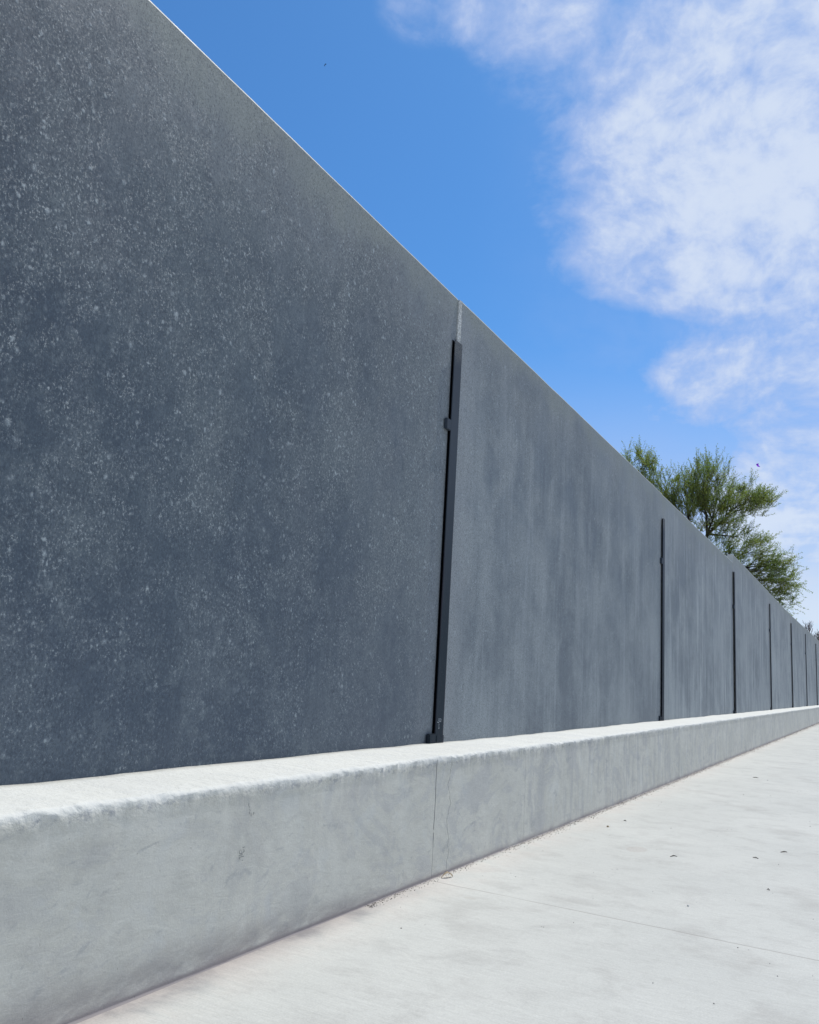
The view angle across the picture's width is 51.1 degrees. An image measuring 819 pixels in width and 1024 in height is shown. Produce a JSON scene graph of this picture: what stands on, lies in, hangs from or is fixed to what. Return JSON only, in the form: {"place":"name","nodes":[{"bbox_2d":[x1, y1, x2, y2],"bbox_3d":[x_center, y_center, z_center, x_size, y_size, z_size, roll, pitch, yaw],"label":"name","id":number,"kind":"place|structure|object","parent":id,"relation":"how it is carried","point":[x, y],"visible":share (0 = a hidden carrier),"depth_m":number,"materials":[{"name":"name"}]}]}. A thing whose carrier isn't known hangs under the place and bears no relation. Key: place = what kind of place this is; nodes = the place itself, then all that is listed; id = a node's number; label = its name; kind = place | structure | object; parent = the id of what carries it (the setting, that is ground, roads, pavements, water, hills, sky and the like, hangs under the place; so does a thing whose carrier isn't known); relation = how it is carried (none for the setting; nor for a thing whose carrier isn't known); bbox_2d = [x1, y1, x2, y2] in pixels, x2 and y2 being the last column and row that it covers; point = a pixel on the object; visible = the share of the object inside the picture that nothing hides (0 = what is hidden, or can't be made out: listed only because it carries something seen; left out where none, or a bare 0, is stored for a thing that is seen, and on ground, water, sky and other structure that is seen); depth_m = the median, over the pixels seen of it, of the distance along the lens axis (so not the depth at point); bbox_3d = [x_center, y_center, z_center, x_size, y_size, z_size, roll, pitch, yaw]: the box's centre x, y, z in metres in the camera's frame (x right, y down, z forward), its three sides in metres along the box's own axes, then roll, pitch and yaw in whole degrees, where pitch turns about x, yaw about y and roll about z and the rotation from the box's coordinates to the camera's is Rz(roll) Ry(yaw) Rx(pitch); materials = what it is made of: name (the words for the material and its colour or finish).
{"place":"outdoors","nodes":[
{"label":"outdoors","id":0,"kind":"place"},
{"bbox_2d":[77,724,818,1023],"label":"pavement","id":1,"kind":"structure","parent":0,"point":[638,941],"depth_m":3.42,"materials":[{"name":"concrete"}]},
{"bbox_2d":[0,705,818,1023],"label":"wall","id":2,"kind":"structure","parent":1,"relation":"on","point":[116,891],"depth_m":3.10,"materials":[{"name":"concrete"}]},
{"bbox_2d":[0,0,457,785],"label":"concrete panel","id":3,"kind":"object","parent":2,"relation":"attached to","point":[228,318],"visible":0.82,"depth_m":3.46,"materials":[{"name":"grey concrete"}]},
{"bbox_2d":[426,339,461,743],"bbox_3d":[0.226,0.173,5.430,0.029,2.672,0.202,-2,-12,28],"label":"steel post","id":4,"kind":"object","parent":2,"relation":"on","point":[451,422],"visible":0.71,"depth_m":5.44,"materials":[{"name":"black metal"}]},
{"bbox_2d":[443,303,661,741],"bbox_3d":[1.685,0.726,8.236,0.110,3.183,6.308,-2,-12,28],"label":"concrete panel","id":5,"kind":"object","parent":2,"relation":"attached to","point":[555,615],"visible":0.84,"depth_m":7.01,"materials":[{"name":"grey concrete"}]},
{"bbox_2d":[456,300,462,342],"bbox_3d":[0.327,-1.272,5.763,0.036,0.312,0.035,-2,-12,28],"label":"joint grout","id":6,"kind":"object","parent":5,"relation":"attached to","point":[459,313],"visible":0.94,"depth_m":5.75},
{"bbox_2d":[659,518,664,720],"bbox_3d":[3.198,1.377,10.874,0.036,2.645,0.198,-2,-12,28],"label":"steel post","id":7,"kind":"object","parent":2,"relation":"attached to","point":[662,562],"visible":0.66,"depth_m":10.90,"materials":[{"name":"black metal"}]},
{"bbox_2d":[662,495,733,719],"bbox_3d":[4.677,1.930,13.734,0.102,3.178,6.418,-2,-12,28],"label":"concrete panel","id":8,"kind":"object","parent":2,"relation":"attached to","point":[698,659],"visible":0.8,"depth_m":13.03,"materials":[{"name":"grey concrete"}]},
{"bbox_2d":[732,572,736,713],"bbox_3d":[6.224,2.523,16.430,0.036,2.780,0.198,-2,-12,28],"label":"steel post","id":9,"kind":"object","parent":2,"relation":"on","point":[734,645],"visible":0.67,"depth_m":16.45,"materials":[{"name":"black metal"}]},
{"bbox_2d":[727,554,770,712],"bbox_3d":[7.718,3.074,19.313,0.106,3.328,6.468,-2,-12,28],"label":"concrete panel","id":10,"kind":"object","parent":2,"relation":"attached to","point":[753,690],"visible":0.77,"depth_m":18.79,"materials":[{"name":"grey concrete"}]},
{"bbox_2d":[769,604,771,709],"bbox_3d":[9.270,3.745,22.018,0.036,2.780,0.198,-2,-12,28],"label":"steel post","id":11,"kind":"object","parent":2,"relation":"attached to","point":[770,654],"visible":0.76,"depth_m":22.06,"materials":[{"name":"black metal"}]},
{"bbox_2d":[769,593,791,708],"bbox_3d":[10.764,4.316,24.907,0.100,3.290,6.488,-2,-12,28],"label":"concrete panel","id":12,"kind":"object","parent":2,"relation":"attached to","point":[781,660],"visible":0.72,"depth_m":24.61,"materials":[{"name":"grey concrete"}]},
{"bbox_2d":[790,623,793,707],"bbox_3d":[12.325,4.976,27.622,0.036,2.770,0.198,-2,-12,28],"label":"steel post","id":13,"kind":"object","parent":2,"relation":"on","point":[792,663],"visible":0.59,"depth_m":27.64,"materials":[{"name":"black metal"}]},
{"bbox_2d":[790,615,806,706],"bbox_3d":[13.821,5.544,30.510,0.104,3.286,6.488,-2,-12,28],"label":"concrete panel","id":14,"kind":"object","parent":2,"relation":"attached to","point":[799,698],"visible":0.76,"depth_m":30.30,"materials":[{"name":"grey concrete"}]},
{"bbox_2d":[805,634,807,705],"bbox_3d":[15.383,6.162,33.234,0.036,2.850,0.198,-2,-12,28],"label":"steel post","id":15,"kind":"object","parent":2,"relation":"on","point":[806,669],"visible":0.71,"depth_m":33.24,"materials":[{"name":"black metal"}]},
{"bbox_2d":[805,628,816,705],"bbox_3d":[16.911,6.764,36.184,0.100,3.325,6.638,-2,-12,28],"label":"concrete panel","id":16,"kind":"object","parent":2,"relation":"attached to","point":[811,689],"visible":0.75,"depth_m":36.06,"materials":[{"name":"grey concrete"}]},
{"bbox_2d":[815,650,817,704],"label":"steel post","id":17,"kind":"object","parent":2,"relation":"on","point":[816,676],"visible":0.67,"depth_m":39.02,"materials":[{"name":"black metal"}]},
{"bbox_2d":[815,638,818,704],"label":"concrete panel","id":18,"kind":"object","parent":2,"relation":"attached to","point":[817,653],"visible":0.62,"depth_m":40.13,"materials":[{"name":"grey concrete"}]},
{"bbox_2d":[368,723,818,907],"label":"grit","id":19,"kind":"object","parent":1,"relation":"on","point":[593,815],"visible":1,"depth_m":6.39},
{"bbox_2d":[150,0,818,636],"label":"sky","id":20,"kind":"structure","parent":0,"point":[625,193],"materials":[{"name":"blue"}]},
{"label":"ground","id":21,"kind":"structure","parent":0,"visible":0},
{"bbox_2d":[621,435,812,618],"bbox_3d":[11.877,2.695,33.933,8.190,10.808,3.760,5,-11,-9],"label":"feathery tree","id":22,"kind":"object","parent":21,"relation":"on","point":[700,497],"visible":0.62,"depth_m":33.75,"materials":[{"name":"green plant"}]},
{"bbox_2d":[802,620,818,640],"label":"bare tree","id":23,"kind":"object","parent":21,"relation":"on","point":[810,627],"visible":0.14,"depth_m":81.14,"materials":[{"name":"grey plant"}]}
]}

